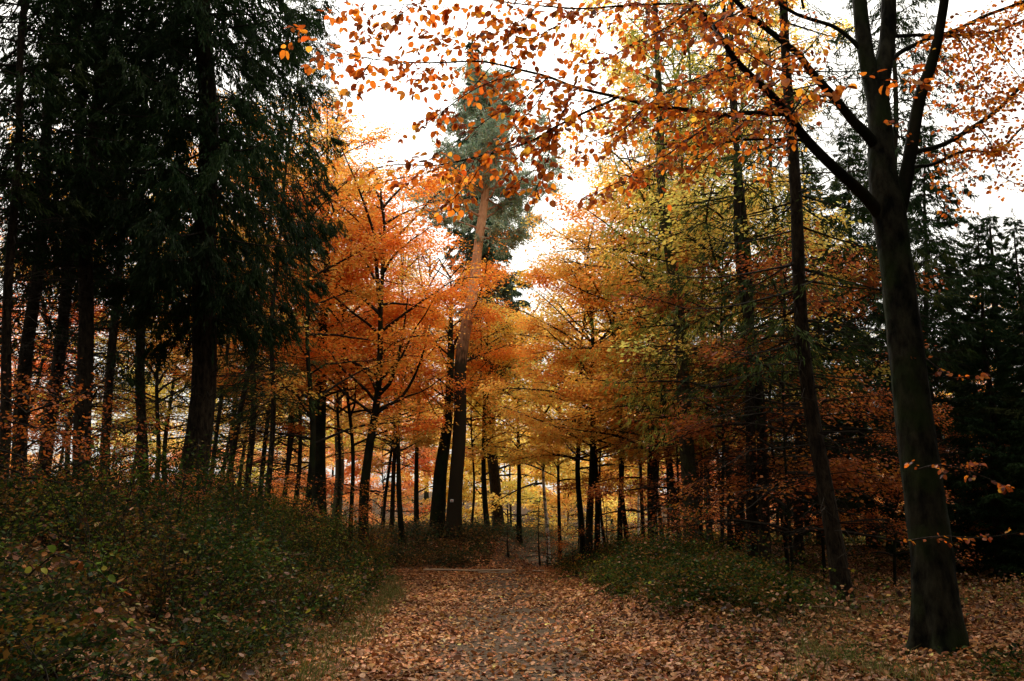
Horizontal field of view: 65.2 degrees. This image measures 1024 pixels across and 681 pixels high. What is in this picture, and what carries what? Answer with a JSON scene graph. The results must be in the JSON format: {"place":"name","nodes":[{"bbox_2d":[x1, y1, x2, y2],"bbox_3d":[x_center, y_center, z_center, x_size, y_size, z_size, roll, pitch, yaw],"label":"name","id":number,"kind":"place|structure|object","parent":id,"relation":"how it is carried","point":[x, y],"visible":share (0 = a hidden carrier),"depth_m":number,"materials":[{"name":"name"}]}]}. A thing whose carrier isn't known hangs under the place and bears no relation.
{"place":"outdoors","nodes":[
{"label":"outdoors","id":0,"kind":"place"},
{"bbox_2d":[372,544,623,680],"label":"path","id":1,"kind":"structure","parent":0,"point":[510,648],"depth_m":8.07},
{"bbox_2d":[265,534,1020,610],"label":"fallen leaves","id":2,"kind":"object","parent":1,"relation":"on","point":[443,585],"depth_m":18.01,"materials":[{"name":"brown plant"}]},
{"bbox_2d":[0,491,1023,680],"bbox_3d":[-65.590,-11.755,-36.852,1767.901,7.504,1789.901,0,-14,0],"label":"ground","id":3,"kind":"structure","parent":0,"point":[376,510],"depth_m":8.15,"materials":[{"name":"soil"}]},
{"bbox_2d":[0,384,102,524],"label":"beech sapling","id":4,"kind":"object","parent":3,"relation":"on","point":[54,404],"visible":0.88,"depth_m":8.04,"materials":[{"name":"orange plant"}]},
{"bbox_2d":[0,198,125,416],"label":"beech tree","id":5,"kind":"object","parent":3,"relation":"on","point":[40,367],"visible":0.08,"depth_m":27.16,"materials":[{"name":"orange plant"}]},
{"bbox_2d":[0,359,140,489],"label":"beech sapling","id":6,"kind":"object","parent":3,"relation":"on","point":[30,424],"visible":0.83,"depth_m":9.44,"materials":[{"name":"orange plant"}]},
{"bbox_2d":[0,0,141,492],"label":"spruce tree","id":7,"kind":"object","parent":3,"relation":"on","point":[27,336],"visible":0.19,"depth_m":12.98,"materials":[{"name":"green plant"}]},
{"bbox_2d":[0,0,157,489],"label":"spruce tree","id":8,"kind":"object","parent":3,"relation":"on","point":[29,201],"visible":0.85,"depth_m":11.79,"materials":[{"name":"green plant"}]},
{"bbox_2d":[0,114,160,472],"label":"beech tree","id":9,"kind":"object","parent":3,"relation":"on","point":[35,367],"visible":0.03,"depth_m":24.64,"materials":[{"name":"orange plant"}]},
{"bbox_2d":[22,376,146,476],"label":"beech sapling","id":10,"kind":"object","parent":3,"relation":"on","point":[94,404],"visible":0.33,"depth_m":13.28,"materials":[{"name":"orange plant"}]},
{"bbox_2d":[9,133,175,470],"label":"beech tree","id":11,"kind":"object","parent":3,"relation":"on","point":[68,426],"visible":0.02,"depth_m":23.30,"materials":[{"name":"orange plant"}]},
{"bbox_2d":[0,0,185,481],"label":"spruce tree","id":12,"kind":"object","parent":3,"relation":"on","point":[64,320],"visible":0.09,"depth_m":14.05,"materials":[{"name":"green plant"}]},
{"bbox_2d":[14,0,192,483],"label":"spruce tree","id":13,"kind":"object","parent":3,"relation":"on","point":[123,374],"visible":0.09,"depth_m":17.46,"materials":[{"name":"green plant"}]},
{"bbox_2d":[0,0,214,490],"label":"spruce tree","id":14,"kind":"object","parent":3,"relation":"on","point":[87,263],"visible":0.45,"depth_m":12.64,"materials":[{"name":"green plant"}]},
{"bbox_2d":[64,400,184,509],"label":"beech sapling","id":15,"kind":"object","parent":3,"relation":"on","point":[125,432],"visible":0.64,"depth_m":10.29,"materials":[{"name":"orange plant"}]},
{"bbox_2d":[45,0,229,484],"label":"spruce tree","id":16,"kind":"object","parent":3,"relation":"on","point":[140,374],"visible":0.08,"depth_m":18.09,"materials":[{"name":"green plant"}]},
{"bbox_2d":[54,212,263,479],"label":"beech tree","id":17,"kind":"object","parent":3,"relation":"on","point":[156,384],"visible":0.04,"depth_m":24.79,"materials":[{"name":"orange plant"}]},
{"bbox_2d":[93,242,259,479],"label":"beech tree","id":18,"kind":"object","parent":3,"relation":"on","point":[166,390],"visible":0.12,"depth_m":26.84,"materials":[{"name":"orange plant"}]},
{"bbox_2d":[36,0,350,513],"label":"spruce tree","id":19,"kind":"object","parent":3,"relation":"on","point":[203,270],"visible":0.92,"depth_m":13.04,"materials":[{"name":"green plant"}]},
{"bbox_2d":[0,475,388,680],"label":"caught leaves","id":20,"kind":"object","parent":3,"relation":"on","point":[250,672],"visible":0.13,"depth_m":6.64,"materials":[{"name":"brown plant"}]},
{"bbox_2d":[0,387,405,680],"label":"undergrowth","id":21,"kind":"object","parent":3,"relation":"on","point":[61,644],"visible":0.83,"depth_m":7.15,"materials":[{"name":"green plant"}]},
{"bbox_2d":[145,7,301,489],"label":"spruce tree","id":22,"kind":"object","parent":3,"relation":"on","point":[218,426],"visible":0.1,"depth_m":22.74,"materials":[{"name":"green plant"}]},
{"bbox_2d":[174,0,316,504],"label":"spruce tree","id":23,"kind":"object","parent":3,"relation":"on","point":[249,442],"visible":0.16,"depth_m":20.17,"materials":[{"name":"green plant"}]},
{"bbox_2d":[168,0,332,496],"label":"spruce tree","id":24,"kind":"object","parent":3,"relation":"on","point":[240,409],"visible":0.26,"depth_m":19.09,"materials":[{"name":"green plant"}]},
{"bbox_2d":[117,51,430,510],"bbox_3d":[-7.019,-0.848,23.743,9.092,13.909,7.027,2,-14,-2],"label":"beech tree","id":25,"kind":"object","parent":3,"relation":"on","point":[392,281],"visible":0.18,"depth_m":23.97,"materials":[{"name":"orange plant"}]},
{"bbox_2d":[216,0,340,512],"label":"spruce tree","id":26,"kind":"object","parent":3,"relation":"on","point":[272,429],"visible":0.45,"depth_m":17.91,"materials":[{"name":"green plant"}]},
{"bbox_2d":[234,62,350,510],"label":"spruce tree","id":27,"kind":"object","parent":3,"relation":"on","point":[291,450],"visible":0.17,"depth_m":24.43,"materials":[{"name":"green plant"}]},
{"bbox_2d":[237,0,365,499],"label":"spruce tree","id":28,"kind":"object","parent":3,"relation":"on","point":[327,93],"visible":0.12,"depth_m":27.96,"materials":[{"name":"green plant"}]},
{"bbox_2d":[239,263,395,506],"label":"beech tree","id":29,"kind":"object","parent":3,"relation":"on","point":[327,456],"visible":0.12,"depth_m":27.88,"materials":[{"name":"orange plant"}]},
{"bbox_2d":[212,99,453,521],"bbox_3d":[-4.643,-0.580,20.038,6.059,11.733,5.019,12,-18,-41],"label":"beech tree","id":30,"kind":"object","parent":3,"relation":"on","point":[309,411],"visible":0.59,"depth_m":19.89,"materials":[{"name":"orange plant"}]},
{"bbox_2d":[217,90,456,528],"bbox_3d":[-5.865,-0.243,23.827,6.406,13.461,6.754,-9,-16,33],"label":"beech tree","id":31,"kind":"object","parent":3,"relation":"on","point":[320,461],"visible":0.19,"depth_m":23.67,"materials":[{"name":"orange plant"}]},
{"bbox_2d":[316,81,374,524],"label":"larch tree","id":32,"kind":"object","parent":3,"relation":"on","point":[336,462],"visible":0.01,"depth_m":35.98,"materials":[{"name":"brown plant"}]},
{"bbox_2d":[315,476,388,540],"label":"beech sapling","id":33,"kind":"object","parent":3,"relation":"on","point":[355,508],"visible":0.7,"depth_m":19.76,"materials":[{"name":"orange plant"}]},
{"bbox_2d":[271,189,449,541],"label":"beech tree","id":34,"kind":"object","parent":3,"relation":"on","point":[422,423],"visible":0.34,"depth_m":24.09,"materials":[{"name":"orange plant"}]},
{"bbox_2d":[269,160,452,527],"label":"beech tree","id":35,"kind":"object","parent":3,"relation":"on","point":[338,399],"visible":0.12,"depth_m":27.29,"materials":[{"name":"orange plant"}]},
{"bbox_2d":[302,390,449,525],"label":"beech tree","id":36,"kind":"object","parent":3,"relation":"on","point":[425,452],"visible":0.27,"depth_m":48.48,"materials":[{"name":"orange plant"}]},
{"bbox_2d":[260,112,510,546],"bbox_3d":[-3.842,0.552,21.628,6.671,11.787,7.376,5,-14,-17],"label":"beech tree","id":37,"kind":"object","parent":3,"relation":"on","point":[387,243],"visible":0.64,"depth_m":21.65,"materials":[{"name":"orange plant"}]},
{"bbox_2d":[349,156,442,532],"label":"spruce tree","id":38,"kind":"object","parent":3,"relation":"on","point":[392,501],"visible":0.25,"depth_m":30.67,"materials":[{"name":"green plant"}]},
{"bbox_2d":[327,286,468,544],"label":"beech tree","id":39,"kind":"object","parent":3,"relation":"on","point":[398,491],"visible":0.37,"depth_m":28.92,"materials":[{"name":"orange plant"}]},
{"bbox_2d":[326,237,479,531],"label":"beech tree","id":40,"kind":"object","parent":3,"relation":"on","point":[410,439],"visible":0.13,"depth_m":31.03,"materials":[{"name":"orange plant"}]},
{"bbox_2d":[357,426,479,524],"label":"beech tree","id":41,"kind":"object","parent":3,"relation":"on","point":[406,476],"visible":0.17,"depth_m":56.85,"materials":[{"name":"orange plant"}]},
{"bbox_2d":[355,231,502,522],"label":"beech tree","id":42,"kind":"object","parent":3,"relation":"on","point":[416,494],"visible":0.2,"depth_m":33.30,"materials":[{"name":"orange plant"}]},
{"bbox_2d":[1,503,906,680],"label":"undergrowth","id":43,"kind":"object","parent":3,"relation":"on","point":[52,549],"visible":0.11,"depth_m":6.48,"materials":[{"name":"green plant"}]},
{"bbox_2d":[386,227,546,531],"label":"beech tree","id":44,"kind":"object","parent":3,"relation":"on","point":[438,506],"visible":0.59,"depth_m":30.89,"materials":[{"name":"orange plant"}]},
{"bbox_2d":[409,306,535,522],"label":"beech tree","id":45,"kind":"object","parent":3,"relation":"on","point":[472,454],"visible":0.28,"depth_m":33.70,"materials":[{"name":"orange plant"}]},
{"bbox_2d":[402,381,570,526],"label":"beech tree","id":46,"kind":"object","parent":3,"relation":"on","point":[467,476],"visible":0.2,"depth_m":48.04,"materials":[{"name":"yellow plant"}]},
{"bbox_2d":[415,295,561,527],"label":"beech tree","id":47,"kind":"object","parent":3,"relation":"on","point":[483,478],"visible":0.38,"depth_m":33.37,"materials":[{"name":"orange plant"}]},
{"bbox_2d":[404,52,577,539],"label":"pine tree","id":48,"kind":"object","parent":3,"relation":"on","point":[488,130],"visible":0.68,"depth_m":31.53,"materials":[{"name":"green plant"}]},
{"bbox_2d":[441,31,546,529],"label":"spruce tree","id":49,"kind":"object","parent":3,"relation":"on","point":[494,478],"visible":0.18,"depth_m":37.94,"materials":[{"name":"green plant"}]},
{"bbox_2d":[446,406,566,530],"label":"beech tree","id":50,"kind":"object","parent":3,"relation":"on","point":[467,497],"visible":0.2,"depth_m":54.06,"materials":[{"name":"yellow plant"}]},
{"bbox_2d":[427,287,587,542],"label":"beech tree","id":51,"kind":"object","parent":3,"relation":"on","point":[518,510],"visible":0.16,"depth_m":34.35,"materials":[{"name":"orange plant"}]},
{"bbox_2d":[0,524,1023,680],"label":"fallen leaves","id":52,"kind":"object","parent":3,"relation":"on","point":[385,667],"depth_m":7.35,"materials":[{"name":"brown plant"}]},
{"bbox_2d":[466,324,605,562],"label":"tree","id":53,"kind":"object","parent":3,"relation":"on","point":[496,501],"visible":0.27,"depth_m":33.89,"materials":[{"name":"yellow plant"}]},
{"bbox_2d":[516,492,560,565],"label":"young spruce","id":54,"kind":"object","parent":3,"relation":"on","point":[538,536],"visible":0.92,"depth_m":29.19,"materials":[{"name":"green plant"}]},
{"bbox_2d":[478,311,624,561],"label":"beech tree","id":55,"kind":"object","parent":3,"relation":"on","point":[558,466],"visible":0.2,"depth_m":31.61,"materials":[{"name":"orange plant"}]},
{"bbox_2d":[494,248,647,565],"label":"beech tree","id":56,"kind":"object","parent":3,"relation":"on","point":[547,441],"visible":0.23,"depth_m":26.62,"materials":[{"name":"orange plant"}]},
{"bbox_2d":[121,559,1021,680],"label":"grass","id":57,"kind":"structure","parent":3,"relation":"on","point":[395,591],"depth_m":7.14,"materials":[{"name":"green plant"}]},
{"bbox_2d":[525,457,617,537],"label":"beech tree","id":58,"kind":"object","parent":3,"relation":"on","point":[566,501],"visible":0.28,"depth_m":54.91,"materials":[{"name":"yellow plant"}]},
{"bbox_2d":[474,198,670,564],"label":"beech tree","id":59,"kind":"object","parent":3,"relation":"on","point":[528,416],"visible":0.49,"depth_m":24.56,"materials":[{"name":"orange plant"}]},
{"bbox_2d":[506,253,645,559],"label":"beech tree","id":60,"kind":"object","parent":3,"relation":"on","point":[615,456],"visible":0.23,"depth_m":25.98,"materials":[{"name":"orange plant"}]},
{"bbox_2d":[301,495,881,568],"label":"undergrowth","id":61,"kind":"object","parent":3,"relation":"on","point":[476,529],"visible":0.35,"depth_m":28.47,"materials":[{"name":"green plant"}]},
{"bbox_2d":[522,375,661,543],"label":"birch tree","id":62,"kind":"object","parent":3,"relation":"on","point":[610,505],"visible":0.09,"depth_m":37.81,"materials":[{"name":"yellow plant"}]},
{"bbox_2d":[523,287,664,548],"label":"beech tree","id":63,"kind":"object","parent":3,"relation":"on","point":[600,469],"visible":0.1,"depth_m":30.59,"materials":[{"name":"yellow plant"}]},
{"bbox_2d":[524,192,693,549],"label":"beech tree","id":64,"kind":"object","parent":3,"relation":"on","point":[619,513],"visible":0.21,"depth_m":24.82,"materials":[{"name":"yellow plant"}]},
{"bbox_2d":[523,254,697,543],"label":"beech tree","id":65,"kind":"object","parent":3,"relation":"on","point":[624,519],"visible":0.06,"depth_m":26.86,"materials":[{"name":"orange plant"}]},
{"bbox_2d":[556,353,712,537],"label":"beech tree","id":66,"kind":"object","parent":3,"relation":"on","point":[563,488],"visible":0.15,"depth_m":27.79,"materials":[{"name":"orange plant"}]},
{"bbox_2d":[511,114,760,542],"bbox_3d":[3.901,0.040,23.403,8.011,12.256,6.191,-2,-14,12],"label":"beech tree","id":67,"kind":"object","parent":3,"relation":"on","point":[543,279],"visible":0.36,"depth_m":23.32,"materials":[{"name":"orange plant"}]},
{"bbox_2d":[536,131,736,541],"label":"beech tree","id":68,"kind":"object","parent":3,"relation":"on","point":[608,207],"visible":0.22,"depth_m":23.45,"materials":[{"name":"orange plant"}]},
{"bbox_2d":[557,168,734,541],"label":"beech tree","id":69,"kind":"object","parent":3,"relation":"on","point":[624,376],"visible":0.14,"depth_m":23.91,"materials":[{"name":"orange plant"}]},
{"bbox_2d":[524,86,776,544],"bbox_3d":[3.896,-0.210,20.838,6.191,12.257,8.010,-9,-17,36],"label":"beech tree","id":70,"kind":"object","parent":3,"relation":"on","point":[573,413],"visible":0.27,"depth_m":20.46,"materials":[{"name":"orange plant"}]},
{"bbox_2d":[280,0,1023,655],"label":"beech tree","id":71,"kind":"object","parent":3,"relation":"on","point":[936,620],"visible":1,"depth_m":7.06,"materials":[{"name":"orange plant"}]},
{"bbox_2d":[609,49,725,540],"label":"beech tree","id":72,"kind":"object","parent":3,"relation":"on","point":[646,431],"visible":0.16,"depth_m":21.93,"materials":[{"name":"plant"}]},
{"bbox_2d":[567,0,776,544],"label":"maple tree","id":73,"kind":"object","parent":3,"relation":"on","point":[578,47],"visible":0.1,"depth_m":28.38,"materials":[{"name":"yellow plant"}]},
{"bbox_2d":[570,334,780,548],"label":"beech tree","id":74,"kind":"object","parent":3,"relation":"on","point":[595,492],"visible":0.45,"depth_m":18.62,"materials":[{"name":"orange plant"}]},
{"bbox_2d":[565,0,791,555],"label":"larch tree","id":75,"kind":"object","parent":3,"relation":"on","point":[687,461],"visible":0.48,"depth_m":17.50,"materials":[{"name":"yellow plant"}]},
{"bbox_2d":[588,126,805,539],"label":"beech tree","id":76,"kind":"object","parent":3,"relation":"on","point":[700,527],"visible":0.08,"depth_m":23.24,"materials":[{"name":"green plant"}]},
{"bbox_2d":[604,0,822,550],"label":"larch tree","id":77,"kind":"object","parent":3,"relation":"on","point":[708,163],"visible":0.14,"depth_m":20.08,"materials":[{"name":"yellow plant"}]},
{"bbox_2d":[668,473,767,549],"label":"beech sapling","id":78,"kind":"object","parent":3,"relation":"on","point":[710,517],"visible":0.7,"depth_m":13.51,"materials":[{"name":"orange plant"}]},
{"bbox_2d":[586,245,866,553],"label":"beech tree","id":79,"kind":"object","parent":3,"relation":"on","point":[673,301],"visible":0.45,"depth_m":15.59,"materials":[{"name":"orange plant"}]},
{"bbox_2d":[607,146,861,553],"bbox_3d":[4.366,0.581,16.240,5.451,9.178,5.302,13,-18,-38],"label":"maple tree","id":80,"kind":"object","parent":3,"relation":"on","point":[675,199],"visible":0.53,"depth_m":16.22,"materials":[{"name":"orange plant"}]},
{"bbox_2d":[619,276,858,549],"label":"beech tree","id":81,"kind":"object","parent":3,"relation":"on","point":[668,458],"visible":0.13,"depth_m":20.56,"materials":[{"name":"orange plant"}]},
{"bbox_2d":[638,0,859,550],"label":"maple tree","id":82,"kind":"object","parent":3,"relation":"on","point":[765,46],"visible":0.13,"depth_m":23.25,"materials":[{"name":"orange plant"}]},
{"bbox_2d":[633,0,879,568],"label":"spruce tree","id":83,"kind":"object","parent":3,"relation":"on","point":[762,529],"visible":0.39,"depth_m":14.80,"materials":[{"name":"green plant"}]},
{"bbox_2d":[642,0,877,562],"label":"spruce tree","id":84,"kind":"object","parent":3,"relation":"on","point":[747,438],"visible":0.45,"depth_m":14.58,"materials":[{"name":"green plant"}]},
{"bbox_2d":[643,169,890,573],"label":"maple tree","id":85,"kind":"object","parent":3,"relation":"on","point":[786,553],"visible":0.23,"depth_m":16.94,"materials":[{"name":"orange plant"}]},
{"bbox_2d":[551,499,1023,680],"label":"undergrowth","id":86,"kind":"object","parent":3,"relation":"on","point":[750,573],"visible":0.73,"depth_m":10.22,"materials":[{"name":"green plant"}]},
{"bbox_2d":[729,1,867,563],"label":"spruce tree","id":87,"kind":"object","parent":3,"relation":"on","point":[799,510],"visible":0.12,"depth_m":19.95,"materials":[{"name":"green plant"}]},
{"bbox_2d":[583,531,1023,636],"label":"caught leaves","id":88,"kind":"object","parent":3,"relation":"on","point":[875,597],"visible":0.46,"depth_m":9.48,"materials":[{"name":"brown plant"}]},
{"bbox_2d":[734,5,879,541],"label":"beech tree","id":89,"kind":"object","parent":3,"relation":"on","point":[823,105],"visible":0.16,"depth_m":24.75,"materials":[{"name":"plant"}]},
{"bbox_2d":[647,220,973,576],"bbox_3d":[4.675,1.383,13.887,4.777,6.423,4.868,2,-14,-6],"label":"beech tree","id":90,"kind":"object","parent":3,"relation":"on","point":[816,303],"visible":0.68,"depth_m":13.38,"materials":[{"name":"orange plant"}]},
{"bbox_2d":[645,0,982,608],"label":"spruce tree","id":91,"kind":"object","parent":3,"relation":"on","point":[832,529],"visible":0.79,"depth_m":11.34,"materials":[{"name":"green plant"}]},
{"bbox_2d":[735,136,897,544],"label":"spruce tree","id":92,"kind":"object","parent":3,"relation":"on","point":[816,176],"visible":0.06,"depth_m":25.66,"materials":[{"name":"green plant"}]},
{"bbox_2d":[694,248,947,578],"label":"beech tree","id":93,"kind":"object","parent":3,"relation":"on","point":[874,278],"visible":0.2,"depth_m":16.70,"materials":[{"name":"orange plant"}]},
{"bbox_2d":[778,120,961,548],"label":"spruce tree","id":94,"kind":"object","parent":3,"relation":"on","point":[843,197],"visible":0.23,"depth_m":22.27,"materials":[{"name":"green plant"}]},
{"bbox_2d":[808,386,985,588],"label":"beech tree","id":95,"kind":"object","parent":3,"relation":"on","point":[895,520],"visible":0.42,"depth_m":13.76,"materials":[{"name":"orange plant"}]},
{"bbox_2d":[806,0,1006,517],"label":"spruce tree","id":96,"kind":"object","parent":3,"relation":"on","point":[915,228],"visible":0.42,"depth_m":16.76,"materials":[{"name":"green plant"}]},
{"bbox_2d":[845,125,1022,573],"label":"spruce tree","id":97,"kind":"object","parent":3,"relation":"on","point":[954,393],"visible":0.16,"depth_m":18.97,"materials":[{"name":"green plant"}]},
{"bbox_2d":[932,211,1023,587],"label":"spruce tree","id":98,"kind":"object","parent":3,"relation":"on","point":[995,497],"visible":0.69,"depth_m":15.89,"materials":[{"name":"green plant"}]},
{"bbox_2d":[938,425,1023,583],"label":"beech tree","id":99,"kind":"object","parent":3,"relation":"on","point":[973,526],"visible":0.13,"depth_m":16.62,"materials":[{"name":"orange plant"}]},
{"bbox_2d":[945,203,1023,560],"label":"spruce tree","id":100,"kind":"object","parent":3,"relation":"on","point":[987,220],"visible":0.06,"depth_m":19.85,"materials":[{"name":"green plant"}]},
{"bbox_2d":[957,207,1023,568],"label":"spruce tree","id":101,"kind":"object","parent":3,"relation":"on","point":[1011,275],"visible":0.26,"depth_m":18.36,"materials":[{"name":"green plant"}]},
{"bbox_2d":[974,257,1023,580],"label":"spruce tree","id":102,"kind":"object","parent":3,"relation":"on","point":[1012,471],"visible":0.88,"depth_m":15.10,"materials":[{"name":"green plant"}]},
{"bbox_2d":[0,0,1023,491],"label":"sky","id":103,"kind":"structure","parent":0,"point":[380,103],"materials":[{"name":"white"}]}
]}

